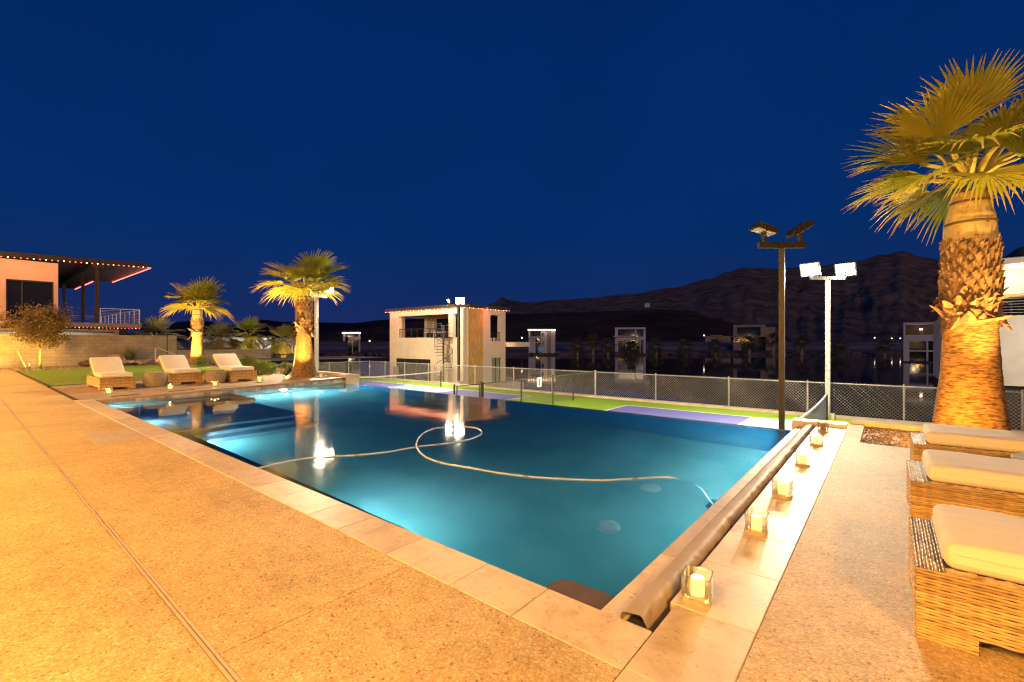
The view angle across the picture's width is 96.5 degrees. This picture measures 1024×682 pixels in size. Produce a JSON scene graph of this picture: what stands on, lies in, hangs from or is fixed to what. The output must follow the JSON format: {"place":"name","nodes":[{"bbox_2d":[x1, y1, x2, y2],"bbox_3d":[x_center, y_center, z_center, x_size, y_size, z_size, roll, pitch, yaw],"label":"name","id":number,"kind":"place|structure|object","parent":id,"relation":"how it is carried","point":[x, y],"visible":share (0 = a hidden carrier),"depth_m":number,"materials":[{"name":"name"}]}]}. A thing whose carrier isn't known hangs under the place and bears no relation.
{"place":"outdoors","nodes":[
{"label":"outdoors","id":0,"kind":"place"},
{"bbox_2d":[20,365,217,385],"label":"lawn","id":1,"kind":"structure","parent":0,"point":[63,377],"depth_m":19.47,"materials":[{"name":"green plant"}]},
{"bbox_2d":[158,276,233,364],"bbox_3d":[-17.106,-1.139,24.975,3.604,4.779,3.484,0,0,39],"label":"palm tree","id":2,"kind":"object","parent":1,"relation":"on","point":[199,292],"visible":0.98,"depth_m":24.65,"materials":[{"name":"green plant"}]},
{"bbox_2d":[103,382,344,401],"bbox_3d":[-2.951,2.826,9.495,14.800,2.748,7.250,0,0,39],"label":"pool basin","id":3,"kind":"object","parent":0,"point":[274,385],"depth_m":15.20,"materials":[{"name":"paint"}]},
{"bbox_2d":[93,377,344,401],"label":"coping slab","id":4,"kind":"structure","parent":3,"relation":"on","point":[194,391],"depth_m":12.91,"materials":[{"name":"beige stone"}]},
{"bbox_2d":[101,379,343,402],"bbox_3d":[-7.976,1.521,13.641,0.001,0.358,6.730,0,0,36],"label":"waterline tile","id":5,"kind":"object","parent":3,"relation":"attached to","point":[262,388],"visible":0.24,"depth_m":13.56,"materials":[{"name":"brown tile"}]},
{"bbox_2d":[339,374,354,383],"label":"end pier","id":6,"kind":"structure","parent":3,"relation":"on","point":[350,378],"depth_m":16.43,"materials":[{"name":"concrete"}]},
{"bbox_2d":[74,399,651,670],"bbox_3d":[-4.873,1.426,6.537,14.076,0.058,0.332,0,0,39],"label":"coping","id":7,"kind":"object","parent":3,"relation":"on","point":[612,640],"visible":0.7,"depth_m":2.87,"materials":[{"name":"stone"}]},
{"bbox_2d":[103,383,791,595],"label":"pool water","id":8,"kind":"structure","parent":3,"relation":"in","point":[615,538],"depth_m":5.63,"materials":[{"name":"blue liquid"}]},
{"bbox_2d":[258,426,677,480],"bbox_3d":[-0.199,2.388,5.554,4.440,1.837,3.419,0,0,34],"label":"pool hose","id":9,"kind":"object","parent":8,"relation":"on","point":[422,454],"visible":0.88,"depth_m":5.53,"materials":[{"name":"plastic"}]},
{"bbox_2d":[546,580,614,609],"bbox_3d":[0.366,1.702,2.658,0.418,0.436,0.303,0,0,39],"label":"pool step","id":10,"kind":"object","parent":3,"relation":"on","point":[592,597],"visible":0.26,"depth_m":2.69,"materials":[{"name":"brown tile"}]},
{"bbox_2d":[601,426,801,620],"bbox_3d":[2.703,1.512,5.051,0.160,0.136,6.956,0,0,39],"label":"tile ledge","id":11,"kind":"object","parent":3,"relation":"on","point":[623,599],"visible":0.37,"depth_m":3.24,"materials":[{"name":"beige tile"}]},
{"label":"cover trough","id":12,"kind":"structure","parent":3,"relation":"attached to","visible":0},
{"bbox_2d":[621,424,814,633],"bbox_3d":[2.805,1.457,4.984,0.157,0.170,6.886,0,0,39],"label":"pool cover","id":13,"kind":"object","parent":12,"relation":"on","point":[648,607],"visible":0.81,"depth_m":3.07,"materials":[{"name":"beige plastic"}]},
{"bbox_2d":[253,338,295,357],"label":"white house","id":14,"kind":"structure","parent":0,"point":[269,346],"depth_m":49.30,"materials":[{"name":"white paint"}]},
{"bbox_2d":[128,318,448,339],"bbox_3d":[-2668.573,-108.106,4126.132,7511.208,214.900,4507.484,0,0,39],"label":"ridge","id":15,"kind":"structure","parent":0,"point":[323,327],"depth_m":3339.55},
{"bbox_2d":[210,356,378,363],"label":"gravel yard","id":16,"kind":"structure","parent":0,"point":[292,358],"depth_m":33.98,"materials":[{"name":"grey gravel"}]},
{"bbox_2d":[0,367,621,681],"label":"deck","id":17,"kind":"structure","parent":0,"point":[257,586],"depth_m":2.58,"materials":[{"name":"beige concrete"}]},
{"bbox_2d":[83,429,148,444],"bbox_3d":[-5.843,1.408,6.738,1.020,0.024,0.580,0,0,39],"label":"access lid","id":18,"kind":"object","parent":17,"relation":"in","point":[112,437],"visible":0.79,"depth_m":6.72,"materials":[{"name":"stone"}]},
{"bbox_2d":[0,396,241,681],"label":"channel drain","id":19,"kind":"object","parent":17,"relation":"in","point":[218,660],"visible":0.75,"depth_m":2.62,"materials":[{"name":"metal"}]},
{"bbox_2d":[0,359,345,386],"bbox_3d":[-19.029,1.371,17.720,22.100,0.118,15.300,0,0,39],"label":"gravel bank","id":20,"kind":"structure","parent":17,"relation":"on","point":[212,366],"depth_m":24.20,"materials":[{"name":"gravel"}]},
{"bbox_2d":[0,299,78,367],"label":"young tree","id":21,"kind":"object","parent":20,"relation":"on","point":[37,325],"visible":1,"depth_m":23.73,"materials":[{"name":"green plant"}]},
{"bbox_2d":[122,358,153,364],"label":"river rocks","id":22,"kind":"object","parent":20,"relation":"on","point":[141,361],"visible":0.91,"depth_m":26.26,"materials":[{"name":"beige stone"}]},
{"bbox_2d":[111,346,146,359],"bbox_3d":[-23.192,0.705,27.725,2.175,1.090,2.003,0,0,39],"label":"agave plant","id":23,"kind":"object","parent":22,"relation":"on","point":[129,354],"visible":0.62,"depth_m":27.67,"materials":[{"name":"green plant"}]},
{"bbox_2d":[47,371,340,399],"bbox_3d":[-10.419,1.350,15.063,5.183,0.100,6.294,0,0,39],"label":"patio","id":24,"kind":"structure","parent":20,"relation":"on","point":[80,391],"depth_m":13.66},
{"bbox_2d":[86,357,135,390],"bbox_3d":[-12.160,0.937,13.848,2.011,0.897,0.811,0,0,39],"label":"sun lounger","id":25,"kind":"object","parent":24,"relation":"on","point":[108,372],"visible":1,"depth_m":13.50,"materials":[{"name":"beige fabric"}]},
{"bbox_2d":[142,372,167,386],"bbox_3d":[-10.938,1.149,14.027,0.637,0.423,0.637,0,0,39],"label":"woven stool","id":26,"kind":"object","parent":24,"relation":"on","point":[152,379],"visible":1,"depth_m":13.81,"materials":[{"name":"brown wicker"}]},
{"bbox_2d":[157,355,202,384],"bbox_3d":[-11.097,0.911,15.231,2.011,0.897,0.811,0,0,39],"label":"sun lounger","id":27,"kind":"object","parent":24,"relation":"on","point":[177,369],"visible":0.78,"depth_m":14.86,"materials":[{"name":"beige fabric"}]},
{"bbox_2d":[204,369,226,382],"bbox_3d":[-9.736,1.124,15.020,0.637,0.423,0.637,0,0,39],"label":"woven stool","id":28,"kind":"object","parent":24,"relation":"on","point":[215,375],"visible":1,"depth_m":14.80,"materials":[{"name":"brown wicker"}]},
{"bbox_2d":[212,353,256,381],"bbox_3d":[-9.816,0.885,16.072,2.011,0.897,0.811,0,0,39],"label":"sun lounger","id":29,"kind":"object","parent":24,"relation":"on","point":[232,366],"visible":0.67,"depth_m":15.71,"materials":[{"name":"beige fabric"}]},
{"bbox_2d":[277,361,293,370],"bbox_3d":[-9.702,1.075,19.586,0.638,0.491,0.702,0,0,39],"label":"garden shrub","id":30,"kind":"object","parent":24,"relation":"on","point":[283,366],"visible":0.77,"depth_m":19.53,"materials":[{"name":"green plant"}]},
{"bbox_2d":[250,248,350,377],"bbox_3d":[-7.789,-0.985,16.968,3.455,4.591,3.416,0,0,15],"label":"palm tree","id":31,"kind":"object","parent":24,"relation":"on","point":[304,361],"visible":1,"depth_m":16.72,"materials":[{"name":"green plant"}]},
{"bbox_2d":[192,357,210,366],"bbox_3d":[-15.789,1.042,23.316,0.787,0.647,0.819,0,0,39],"label":"garden shrub","id":32,"kind":"object","parent":20,"relation":"on","point":[202,361],"visible":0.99,"depth_m":23.20,"materials":[{"name":"green plant"}]},
{"bbox_2d":[240,355,258,365],"bbox_3d":[-12.076,1.003,20.948,0.864,0.740,0.880,0,0,39],"label":"garden shrub","id":33,"kind":"object","parent":20,"relation":"on","point":[246,360],"visible":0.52,"depth_m":20.77,"materials":[{"name":"green plant"}]},
{"bbox_2d":[247,359,276,374],"bbox_3d":[-9.800,1.017,17.970,1.047,0.712,1.066,0,0,20],"label":"garden shrub","id":34,"kind":"object","parent":20,"relation":"on","point":[265,366],"visible":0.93,"depth_m":17.88,"materials":[{"name":"green plant"}]},
{"bbox_2d":[269,368,358,383],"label":"planter curb","id":35,"kind":"structure","parent":20,"relation":"on","point":[336,374],"depth_m":17.52,"materials":[{"name":"concrete"}]},
{"bbox_2d":[341,362,350,372],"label":"yard ground","id":36,"kind":"structure","parent":0,"point":[346,363],"depth_m":40.58,"materials":[{"name":"beige concrete"}]},
{"bbox_2d":[0,328,118,334],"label":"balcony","id":37,"kind":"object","parent":36,"relation":"on","point":[78,332],"visible":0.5,"depth_m":28.68,"materials":[{"name":"white paint"}]},
{"bbox_2d":[0,251,149,334],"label":"modern house","id":38,"kind":"structure","parent":36,"relation":"on","point":[24,279],"depth_m":29.88,"materials":[{"name":"paint"}]},
{"bbox_2d":[6,279,53,319],"bbox_3d":[-30.673,-2.600,29.102,0.100,2.540,2.100,0,0,39],"label":"window","id":39,"kind":"structure","parent":38,"relation":"in","point":[18,292],"depth_m":28.99,"materials":[{"name":"black glass"}]},
{"bbox_2d":[0,334,176,367],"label":"block wall","id":40,"kind":"structure","parent":36,"relation":"on","point":[78,348],"depth_m":27.01,"materials":[{"name":"concrete"}]},
{"bbox_2d":[128,316,190,349],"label":"palm tree","id":41,"kind":"object","parent":36,"relation":"on","point":[157,324],"visible":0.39,"depth_m":41.81,"materials":[{"name":"green plant"}]},
{"bbox_2d":[177,349,270,364],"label":"block wall","id":42,"kind":"structure","parent":36,"relation":"on","point":[254,353],"depth_m":33.56,"materials":[{"name":"concrete"}]},
{"bbox_2d":[203,320,245,349],"bbox_3d":[-25.017,0.082,39.190,3.448,3.796,3.529,0,0,39],"label":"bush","id":43,"kind":"object","parent":36,"relation":"on","point":[222,329],"visible":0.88,"depth_m":38.64,"materials":[{"name":"green plant"}]},
{"bbox_2d":[226,316,273,348],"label":"palm tree","id":44,"kind":"object","parent":36,"relation":"on","point":[249,339],"visible":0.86,"depth_m":42.19,"materials":[{"name":"green plant"}]},
{"bbox_2d":[262,323,296,357],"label":"palm tree","id":45,"kind":"object","parent":36,"relation":"on","point":[282,331],"visible":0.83,"depth_m":41.49,"materials":[{"name":"green plant"}]},
{"bbox_2d":[273,353,294,357],"bbox_3d":[-18.778,1.395,37.674,0.040,0.830,1.706,0,0,39],"label":"iron fence","id":46,"kind":"object","parent":36,"relation":"on","point":[280,355],"visible":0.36,"depth_m":37.64,"materials":[{"name":"black metal"}]},
{"bbox_2d":[271,359,344,372],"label":"block wall","id":47,"kind":"structure","parent":36,"relation":"on","point":[332,366],"depth_m":39.11,"materials":[{"name":"concrete"}]},
{"bbox_2d":[0,0,1023,333],"label":"sky","id":48,"kind":"structure","parent":0,"point":[482,152],"materials":[{"name":"blue"}]},
{"bbox_2d":[177,340,902,354],"bbox_3d":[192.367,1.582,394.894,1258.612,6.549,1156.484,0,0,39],"label":"shore","id":49,"kind":"structure","parent":0,"point":[333,347],"depth_m":191.09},
{"bbox_2d":[342,331,360,353],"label":"boathouse","id":50,"kind":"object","parent":49,"relation":"on","point":[354,339],"visible":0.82,"depth_m":150.89,"materials":[{"name":"white paint"}]},
{"bbox_2d":[345,332,358,353],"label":"window","id":51,"kind":"structure","parent":50,"relation":"in","point":[355,342],"depth_m":151.30,"materials":[{"name":"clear glass"}]},
{"bbox_2d":[527,328,555,352],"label":"boathouse","id":52,"kind":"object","parent":49,"relation":"on","point":[541,341],"visible":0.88,"depth_m":149.96,"materials":[{"name":"white paint"}]},
{"bbox_2d":[530,330,543,352],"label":"window","id":53,"kind":"structure","parent":52,"relation":"in","point":[532,333],"depth_m":150.60,"materials":[{"name":"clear glass"}]},
{"bbox_2d":[613,327,645,352],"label":"boathouse","id":54,"kind":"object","parent":49,"relation":"on","point":[623,336],"visible":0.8,"depth_m":150.99,"materials":[{"name":"white paint"}]},
{"bbox_2d":[618,330,642,352],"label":"window","id":55,"kind":"structure","parent":54,"relation":"in","point":[639,333],"depth_m":152.07,"materials":[{"name":"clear glass"}]},
{"bbox_2d":[705,335,730,341],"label":"house","id":56,"kind":"structure","parent":49,"relation":"on","point":[721,338],"depth_m":259.40,"materials":[{"name":"beige paint"}]},
{"bbox_2d":[740,334,760,355],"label":"palm tree","id":57,"kind":"object","parent":49,"relation":"on","point":[747,347],"visible":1,"depth_m":139.47,"materials":[{"name":"green plant"}]},
{"bbox_2d":[732,324,774,350],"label":"house","id":58,"kind":"structure","parent":49,"relation":"on","point":[760,332],"depth_m":175.34,"materials":[{"name":"beige paint"}]},
{"bbox_2d":[733,327,765,350],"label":"window","id":59,"kind":"structure","parent":58,"relation":"in","point":[741,331],"depth_m":176.07,"materials":[{"name":"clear glass"}]},
{"bbox_2d":[762,330,778,355],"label":"palm tree","id":60,"kind":"object","parent":49,"relation":"on","point":[773,342],"visible":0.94,"depth_m":139.62,"materials":[{"name":"green plant"}]},
{"bbox_2d":[793,333,811,355],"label":"palm tree","id":61,"kind":"object","parent":49,"relation":"on","point":[800,345],"visible":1,"depth_m":139.40,"materials":[{"name":"green plant"}]},
{"bbox_2d":[311,309,790,340],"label":"hill","id":62,"kind":"structure","parent":0,"point":[669,325],"depth_m":503.05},
{"bbox_2d":[285,378,849,429],"bbox_3d":[-0.498,2.845,18.932,35.835,0.309,10.440,0,0,39],"label":"sports court","id":63,"kind":"object","parent":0,"point":[752,418],"visible":0.21,"depth_m":19.00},
{"bbox_2d":[311,288,333,370],"bbox_3d":[-9.411,0.057,22.326,1.358,5.486,0.542,0,0,-17],"label":"light pole","id":64,"kind":"object","parent":63,"relation":"on","point":[316,329],"visible":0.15,"depth_m":22.25,"materials":[{"name":"metal"}]},
{"bbox_2d":[359,371,441,388],"bbox_3d":[-6.392,2.225,24.626,0.087,0.950,6.887,0,0,39],"label":"fence","id":65,"kind":"object","parent":63,"relation":"on","point":[417,380],"visible":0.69,"depth_m":25.77,"materials":[{"name":"grey metal"}]},
{"bbox_2d":[453,381,481,396],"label":"court gate","id":66,"kind":"structure","parent":63,"relation":"on","point":[479,390],"depth_m":15.74,"materials":[{"name":"black metal"}]},
{"bbox_2d":[482,372,594,403],"bbox_3d":[1.490,2.070,19.283,0.086,1.260,7.983,0,0,39],"label":"divider fence","id":67,"kind":"object","parent":63,"relation":"on","point":[552,382],"visible":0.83,"depth_m":19.28,"materials":[{"name":"black metal"}]},
{"bbox_2d":[359,376,1023,431],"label":"court curb","id":68,"kind":"structure","parent":63,"relation":"on","point":[845,417],"depth_m":19.20,"materials":[{"name":"concrete"}]},
{"bbox_2d":[276,361,367,375],"bbox_3d":[-14.195,2.070,30.674,0.092,1.260,10.338,0,0,39],"label":"chain link fence","id":69,"kind":"object","parent":68,"relation":"on","point":[341,366],"visible":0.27,"depth_m":32.98,"materials":[{"name":"metal"}]},
{"bbox_2d":[369,360,1023,429],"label":"chain link fence","id":70,"kind":"object","parent":68,"relation":"on","point":[807,382],"visible":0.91,"depth_m":18.70,"materials":[{"name":"metal"}]},
{"bbox_2d":[749,220,814,428],"bbox_3d":[5.393,0.198,9.151,1.185,5.204,0.531,0,0,11],"label":"light pole","id":71,"kind":"object","parent":63,"relation":"on","point":[764,230],"visible":0.79,"depth_m":9.10,"materials":[{"name":"brown metal"}]},
{"bbox_2d":[800,394,827,420],"bbox_3d":[8.306,2.225,12.586,0.087,0.950,6.887,0,0,39],"label":"pickleball net","id":72,"kind":"object","parent":63,"relation":"on","point":[819,410],"visible":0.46,"depth_m":13.87,"materials":[{"name":"black fabric"}]},
{"bbox_2d":[792,418,847,429],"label":"end curb","id":73,"kind":"structure","parent":63,"relation":"on","point":[800,422],"depth_m":7.69,"materials":[{"name":"concrete"}]},
{"bbox_2d":[799,262,856,419],"bbox_3d":[11.018,0.029,15.926,1.770,5.542,0.631,0,0,0],"label":"light pole","id":74,"kind":"object","parent":63,"relation":"on","point":[812,270],"visible":0.86,"depth_m":15.88,"materials":[{"name":"metal"}]},
{"bbox_2d":[850,419,922,431],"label":"bed curb","id":75,"kind":"structure","parent":63,"relation":"on","point":[900,426],"depth_m":7.53,"materials":[{"name":"concrete"}]},
{"bbox_2d":[319,355,933,422],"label":"lake water","id":76,"kind":"structure","parent":0,"point":[896,370],"depth_m":59.21,"materials":[{"name":"liquid"}]},
{"bbox_2d":[484,381,523,388],"bbox_3d":[-5.131,3.830,34.451,10.400,1.740,6.200,0,0,39],"label":"boathouse pad","id":77,"kind":"object","parent":76,"relation":"in","point":[501,385],"depth_m":32.38,"materials":[{"name":"concrete"}]},
{"bbox_2d":[385,304,529,383],"bbox_3d":[-4.212,0.235,34.507,9.250,5.430,6.150,0,0,39],"label":"boathouse","id":78,"kind":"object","parent":77,"relation":"on","point":[479,346],"visible":0.85,"depth_m":32.12,"materials":[{"name":"beige paint"}]},
{"bbox_2d":[397,358,429,380],"bbox_3d":[-7.196,2.110,33.499,4.101,1.680,0.070,0,0,39],"label":"garage window","id":79,"kind":"structure","parent":78,"relation":"in","point":[407,361],"depth_m":33.46,"materials":[{"name":"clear glass"}]},
{"bbox_2d":[492,358,499,381],"bbox_3d":[-1.210,2.055,32.704,0.080,1.790,1.035,0,0,39],"label":"glass door","id":80,"kind":"structure","parent":78,"relation":"in","point":[495,361],"depth_m":32.68,"materials":[{"name":"glass"}]},
{"bbox_2d":[677,338,694,355],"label":"palm tree","id":81,"kind":"object","parent":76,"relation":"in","point":[686,343],"visible":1,"depth_m":139.38,"materials":[{"name":"green plant"}]},
{"bbox_2d":[708,337,723,355],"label":"palm tree","id":82,"kind":"object","parent":76,"relation":"on","point":[715,350],"visible":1,"depth_m":139.08,"materials":[{"name":"green plant"}]},
{"bbox_2d":[831,335,850,355],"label":"palm tree","id":83,"kind":"object","parent":76,"relation":"on","point":[840,348],"visible":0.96,"depth_m":139.25,"materials":[{"name":"green plant"}]},
{"bbox_2d":[874,337,894,355],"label":"palm tree","id":84,"kind":"object","parent":76,"relation":"on","point":[884,349],"visible":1,"depth_m":139.53,"materials":[{"name":"green plant"}]},
{"bbox_2d":[903,322,932,360],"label":"boathouse","id":85,"kind":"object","parent":76,"relation":"on","point":[917,341],"visible":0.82,"depth_m":96.13,"materials":[{"name":"white paint"}]},
{"bbox_2d":[909,341,932,360],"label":"window","id":86,"kind":"structure","parent":85,"relation":"in","point":[913,345],"depth_m":95.56,"materials":[{"name":"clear glass"}]},
{"bbox_2d":[933,257,1023,429],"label":"lake house","id":87,"kind":"structure","parent":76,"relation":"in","point":[1012,347],"depth_m":21.97,"materials":[{"name":"white paint"}]},
{"bbox_2d":[1002,299,1023,314],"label":"window","id":88,"kind":"structure","parent":87,"relation":"in","point":[1014,304],"depth_m":23.67,"materials":[{"name":"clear glass"}]},
{"bbox_2d":[614,426,848,681],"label":"travertine walk","id":89,"kind":"structure","parent":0,"point":[689,642],"depth_m":2.55,"materials":[{"name":"beige stone"}]},
{"bbox_2d":[681,566,713,607],"bbox_3d":[1.010,1.327,2.488,0.148,0.137,0.148,0,0,31],"label":"candle holder","id":90,"kind":"object","parent":89,"relation":"on","point":[695,592],"visible":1,"depth_m":2.46,"materials":[{"name":"clear glass"}]},
{"bbox_2d":[744,509,768,536],"bbox_3d":[1.796,1.327,3.356,0.148,0.137,0.148,0,0,36],"label":"candle holder","id":91,"kind":"object","parent":89,"relation":"on","point":[755,527],"visible":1,"depth_m":3.33,"materials":[{"name":"clear glass"}]},
{"bbox_2d":[772,477,792,498],"bbox_3d":[2.446,1.327,4.135,0.148,0.137,0.148,0,0,44],"label":"candle holder","id":92,"kind":"object","parent":89,"relation":"on","point":[781,492],"visible":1,"depth_m":4.10,"materials":[{"name":"clear glass"}]},
{"bbox_2d":[795,451,810,466],"bbox_3d":[3.298,1.327,5.180,0.148,0.137,0.148,0,0,35],"label":"candle holder","id":93,"kind":"object","parent":89,"relation":"on","point":[802,461],"visible":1,"depth_m":5.15,"materials":[{"name":"clear glass"}]},
{"bbox_2d":[809,433,822,446],"bbox_3d":[4.100,1.327,6.159,0.148,0.137,0.148,0,0,42],"label":"candle holder","id":94,"kind":"object","parent":89,"relation":"on","point":[815,442],"visible":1,"depth_m":6.13,"materials":[{"name":"clear glass"}]},
{"bbox_2d":[817,419,828,432],"bbox_3d":[4.815,1.306,7.076,0.144,0.179,0.144,0,0,34],"label":"candle holder","id":95,"kind":"object","parent":89,"relation":"on","point":[822,427],"visible":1,"depth_m":7.05,"materials":[{"name":"clear glass"}]},
{"bbox_2d":[487,247,1023,340],"bbox_3d":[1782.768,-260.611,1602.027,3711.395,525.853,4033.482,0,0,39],"label":"mountain","id":96,"kind":"structure","parent":0,"point":[880,297],"depth_m":1248.87,"materials":[{"name":"stone"}]},
{"bbox_2d":[736,423,1023,681],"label":"terrace","id":97,"kind":"structure","parent":0,"point":[841,609],"depth_m":2.45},
{"bbox_2d":[906,449,1023,519],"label":"sun lounger","id":98,"kind":"object","parent":97,"relation":"on","point":[975,481],"visible":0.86,"depth_m":3.38,"materials":[{"name":"beige fabric"}]},
{"bbox_2d":[908,504,1023,656],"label":"sun lounger","id":99,"kind":"object","parent":97,"relation":"on","point":[966,570],"visible":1,"depth_m":2.10,"materials":[{"name":"wicker"}]},
{"bbox_2d":[910,423,1023,461],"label":"sun lounger","id":100,"kind":"object","parent":97,"relation":"on","point":[988,442],"visible":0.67,"depth_m":4.59,"materials":[{"name":"beige fabric"}]},
{"bbox_2d":[860,427,922,447],"bbox_3d":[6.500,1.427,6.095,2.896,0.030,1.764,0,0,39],"label":"gravel","id":101,"kind":"structure","parent":0,"point":[888,436],"depth_m":6.82,"materials":[{"name":"brown gravel"}]},
{"bbox_2d":[839,48,1023,430],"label":"palm tree","id":102,"kind":"object","parent":101,"relation":"on","point":[967,308],"visible":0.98,"depth_m":6.24,"materials":[{"name":"green plant"}]},
{"bbox_2d":[1010,453,1023,459],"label":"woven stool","id":103,"kind":"object","parent":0,"point":[1019,456],"visible":0.09,"depth_m":4.02,"materials":[{"name":"beige fabric"}]},
{"bbox_3d":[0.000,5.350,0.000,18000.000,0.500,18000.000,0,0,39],"label":"ground","id":104,"kind":"structure","parent":0,"visible":0},
{"bbox_2d":[569,336,586,355],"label":"palm tree","id":105,"kind":"object","parent":104,"relation":"on","point":[577,349],"visible":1,"depth_m":139.43,"materials":[{"name":"green plant"}]},
{"bbox_2d":[586,333,601,355],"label":"palm tree","id":106,"kind":"object","parent":104,"relation":"on","point":[591,345],"visible":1,"depth_m":139.43,"materials":[{"name":"green plant"}]},
{"bbox_2d":[600,337,615,355],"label":"palm tree","id":107,"kind":"object","parent":104,"relation":"on","point":[607,348],"visible":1,"depth_m":139.25,"materials":[{"name":"green plant"}]},
{"bbox_2d":[313,351,902,354],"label":"shore rocks","id":108,"kind":"object","parent":104,"relation":"on","point":[708,353],"visible":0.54,"depth_m":148.71,"materials":[{"name":"black stone"}]},
{"bbox_2d":[623,340,642,355],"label":"palm tree","id":109,"kind":"object","parent":104,"relation":"on","point":[632,351],"visible":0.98,"depth_m":139.19,"materials":[{"name":"green plant"}]},
{"bbox_2d":[647,338,664,355],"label":"palm tree","id":110,"kind":"object","parent":104,"relation":"on","point":[653,351],"visible":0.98,"depth_m":139.49,"materials":[{"name":"green plant"}]},
{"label":"lake wall","id":111,"kind":"structure","parent":0,"visible":0},
{"bbox_2d":[430,322,452,381],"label":"spiral staircase","id":112,"kind":"structure","parent":111,"relation":"on","point":[437,349],"depth_m":30.32,"materials":[{"name":"white metal"}]},
{"bbox_2d":[447,297,469,383],"bbox_3d":[-3.402,-0.007,28.876,1.469,5.614,0.534,0,0,9],"label":"light pole","id":113,"kind":"object","parent":111,"relation":"on","point":[459,301],"visible":0.87,"depth_m":28.83,"materials":[{"name":"white metal"}]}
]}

